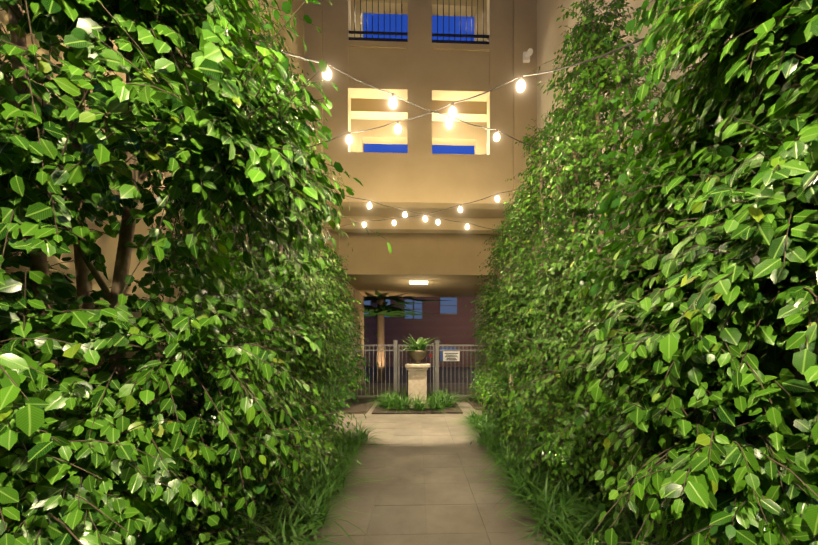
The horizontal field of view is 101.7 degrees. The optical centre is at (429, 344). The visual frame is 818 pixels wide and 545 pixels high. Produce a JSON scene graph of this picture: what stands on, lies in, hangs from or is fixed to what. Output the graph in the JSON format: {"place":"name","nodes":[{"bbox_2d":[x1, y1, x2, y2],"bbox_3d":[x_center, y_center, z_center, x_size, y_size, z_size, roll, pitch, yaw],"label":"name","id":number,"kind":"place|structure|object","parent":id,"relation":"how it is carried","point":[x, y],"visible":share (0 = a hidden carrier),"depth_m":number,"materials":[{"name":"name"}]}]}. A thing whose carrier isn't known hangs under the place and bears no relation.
{"place":"outdoors","nodes":[
{"label":"outdoors","id":0,"kind":"place"},
{"bbox_2d":[0,0,363,536],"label":"building wall","id":1,"kind":"structure","parent":0,"point":[107,244],"depth_m":2.48,"materials":[{"name":"paint"}]},
{"bbox_2d":[304,0,536,233],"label":"building","id":2,"kind":"structure","parent":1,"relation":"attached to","point":[420,68],"depth_m":6.16,"materials":[{"name":"beige paint"}]},
{"bbox_2d":[349,0,488,43],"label":"bridge railing pickets","id":3,"kind":"object","parent":2,"relation":"attached to","point":[437,34],"visible":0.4,"depth_m":6.20,"materials":[{"name":"black metal"}]},
{"bbox_2d":[523,48,532,62],"bbox_3d":[1.782,-5.261,5.997,0.120,0.202,0.251,0,0,-2],"label":"security camera","id":4,"kind":"object","parent":2,"relation":"attached to","point":[527,55],"visible":1,"depth_m":6.07,"materials":[{"name":"white plastic"}]},
{"bbox_2d":[363,13,473,153],"label":"sky","id":5,"kind":"structure","parent":0,"point":[392,21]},
{"bbox_2d":[364,297,474,366],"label":"brick building","id":6,"kind":"structure","parent":0,"point":[448,329],"depth_m":22.00,"materials":[{"name":"red brick"}]},
{"bbox_2d":[364,298,456,360],"bbox_3d":[-0.283,-1.042,22.007,9.200,4.200,0.070,0,0,-2],"label":"window","id":7,"kind":"structure","parent":6,"relation":"in","point":[448,309],"depth_m":22.01,"materials":[{"name":"blue glass"}]},
{"bbox_2d":[364,297,457,362],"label":"brick building window frames","id":8,"kind":"structure","parent":6,"relation":"attached to","point":[422,318],"depth_m":21.98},
{"bbox_2d":[364,367,474,382],"bbox_3d":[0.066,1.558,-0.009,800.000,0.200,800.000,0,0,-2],"label":"ground","id":9,"kind":"structure","parent":0,"point":[452,374],"depth_m":15.90,"materials":[{"name":"grey concrete"}]},
{"bbox_2d":[0,0,391,544],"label":"ficus leaves","id":10,"kind":"object","parent":9,"relation":"on","point":[30,419],"depth_m":1.20,"materials":[{"name":"green plant"}]},
{"bbox_2d":[136,8,379,513],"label":"ficus leaves","id":11,"kind":"object","parent":9,"relation":"on","point":[286,302],"depth_m":3.09,"materials":[{"name":"green plant"}]},
{"bbox_2d":[255,198,367,454],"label":"ficus leaves","id":12,"kind":"object","parent":9,"relation":"on","point":[341,306],"depth_m":4.37,"materials":[{"name":"green plant"}]},
{"bbox_2d":[322,252,370,405],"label":"ficus leaves","id":13,"kind":"object","parent":9,"relation":"on","point":[343,294],"depth_m":7.20,"materials":[{"name":"green plant"}]},
{"bbox_2d":[364,290,451,380],"bbox_3d":[-2.218,-0.849,13.405,7.595,4.622,5.577,0,0,-41],"label":"palm","id":14,"kind":"object","parent":9,"relation":"on","point":[384,310],"depth_m":13.39,"materials":[{"name":"plant"}]},
{"bbox_2d":[305,383,553,544],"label":"paving tiles","id":15,"kind":"object","parent":9,"relation":"on","point":[452,499],"visible":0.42,"depth_m":3.31,"materials":[{"name":"concrete"}]},
{"bbox_2d":[372,400,462,413],"bbox_3d":[-0.276,1.433,7.684,1.900,0.050,1.500,0,0,-2],"label":"planting bed","id":16,"kind":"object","parent":15,"relation":"on","point":[381,408],"depth_m":7.04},
{"bbox_2d":[361,385,467,415],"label":"pedestal grass clumps","id":17,"kind":"object","parent":16,"relation":"on","point":[440,398],"visible":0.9,"depth_m":7.38,"materials":[{"name":"green plant"}]},
{"bbox_2d":[405,363,429,407],"bbox_3d":[-0.276,0.943,7.684,0.560,1.030,0.560,0,0,-2],"label":"planter pedestal","id":18,"kind":"object","parent":16,"relation":"on","point":[417,378],"visible":0.67,"depth_m":7.47,"materials":[{"name":"stone"}]},
{"bbox_2d":[407,350,427,363],"bbox_3d":[-0.276,0.276,7.684,0.490,0.305,0.490,0,0,-2],"label":"planter bowl","id":19,"kind":"object","parent":18,"relation":"on","point":[417,357],"visible":0.98,"depth_m":7.53,"materials":[{"name":"beige stone"}]},
{"bbox_2d":[400,334,439,350],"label":"bowl plant leaves","id":20,"kind":"object","parent":19,"relation":"on","point":[421,343],"visible":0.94,"depth_m":7.60,"materials":[{"name":"green plant"}]},
{"bbox_2d":[363,418,479,544],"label":"paving joints","id":21,"kind":"object","parent":15,"relation":"on","point":[424,487],"visible":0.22,"depth_m":3.38,"materials":[{"name":"grey concrete"}]},
{"bbox_2d":[348,340,497,396],"bbox_3d":[-0.236,0.666,8.856,4.220,1.585,0.120,0,0,-2],"label":"metal fence","id":22,"kind":"object","parent":15,"relation":"on","point":[396,350],"visible":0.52,"depth_m":8.82,"materials":[{"name":"silver metal"}]},
{"bbox_2d":[443,351,459,360],"bbox_3d":[0.584,0.298,8.857,0.440,0.260,0.015,0,0,-2],"label":"sign","id":23,"kind":"object","parent":22,"relation":"attached to","point":[445,358],"visible":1,"depth_m":8.85,"materials":[{"name":"white metal"}]},
{"bbox_2d":[445,353,457,359],"bbox_3d":[0.585,0.308,8.848,0.360,0.192,0.003,0,0,-2],"label":"sign lettering","id":24,"kind":"object","parent":23,"relation":"attached to","point":[451,356],"visible":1,"depth_m":8.85},
{"bbox_2d":[299,397,560,544],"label":"bed edging","id":25,"kind":"object","parent":15,"relation":"on","point":[368,409],"visible":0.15,"depth_m":5.50,"materials":[{"name":"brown concrete"}]},
{"bbox_2d":[780,42,805,392],"bbox_3d":[1.360,0.158,1.244,0.119,2.601,0.065,0,0,-29],"label":"tree stake","id":26,"kind":"object","parent":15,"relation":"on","point":[798,375],"depth_m":1.22,"materials":[{"name":"brown wood"}]},
{"bbox_2d":[197,398,688,544],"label":"planting beds soil","id":27,"kind":"structure","parent":9,"relation":"on","point":[355,405],"depth_m":3.24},
{"bbox_2d":[331,269,371,400],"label":"ficus leaves","id":28,"kind":"object","parent":27,"relation":"on","point":[352,329],"depth_m":8.36,"materials":[{"name":"green plant"}]},
{"bbox_2d":[204,404,689,544],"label":"liriope clumps","id":29,"kind":"object","parent":27,"relation":"on","point":[561,516],"visible":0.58,"depth_m":2.74,"materials":[{"name":"green plant"}]},
{"bbox_2d":[467,240,515,410],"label":"ficus leaves","id":30,"kind":"object","parent":27,"relation":"on","point":[486,329],"depth_m":7.62,"materials":[{"name":"green plant"}]},
{"bbox_2d":[458,197,546,416],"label":"ficus leaves","id":31,"kind":"object","parent":27,"relation":"on","point":[493,322],"depth_m":5.85,"materials":[{"name":"green plant"}]},
{"bbox_2d":[476,118,592,452],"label":"ficus leaves","id":32,"kind":"object","parent":27,"relation":"on","point":[516,303],"depth_m":4.41,"materials":[{"name":"green plant"}]},
{"bbox_2d":[470,0,680,535],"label":"ficus leaves","id":33,"kind":"object","parent":27,"relation":"on","point":[607,46],"depth_m":2.93,"materials":[{"name":"green plant"}]},
{"bbox_2d":[475,0,817,437],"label":"building wall","id":34,"kind":"structure","parent":0,"point":[550,39],"depth_m":5.21,"materials":[{"name":"paint"}]},
{"bbox_2d":[339,232,500,296],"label":"ceiling","id":35,"kind":"structure","parent":34,"relation":"attached to","point":[445,264],"depth_m":8.74,"materials":[{"name":"paint"}]},
{"bbox_2d":[409,281,427,284],"bbox_3d":[-0.314,-1.816,9.684,0.540,0.049,0.300,0,0,-2],"label":"ceiling light","id":36,"kind":"object","parent":35,"relation":"attached to","point":[419,282],"visible":1,"depth_m":9.54,"materials":[{"name":"white plastic"}]},
{"bbox_2d":[242,36,644,229],"bbox_3d":[0.009,-1.846,1.640,4.243,0.702,8.109,0,0,-2],"label":"festoon wire","id":37,"kind":"object","parent":34,"relation":"attached to","point":[600,56],"visible":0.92,"depth_m":2.67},
{"bbox_2d":[326,62,521,224],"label":"festoon sockets","id":38,"kind":"object","parent":37,"relation":"hanging from","point":[452,103],"visible":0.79,"depth_m":2.94,"materials":[{"name":"black plastic"}]},
{"bbox_2d":[323,68,524,228],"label":"festoon bulbs","id":39,"kind":"object","parent":38,"relation":"attached to","point":[452,110],"visible":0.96,"depth_m":2.92,"materials":[{"name":"white glass"}]},
{"bbox_2d":[509,0,817,544],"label":"ficus leaves","id":40,"kind":"object","parent":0,"point":[798,157],"depth_m":1.09,"materials":[{"name":"green plant"}]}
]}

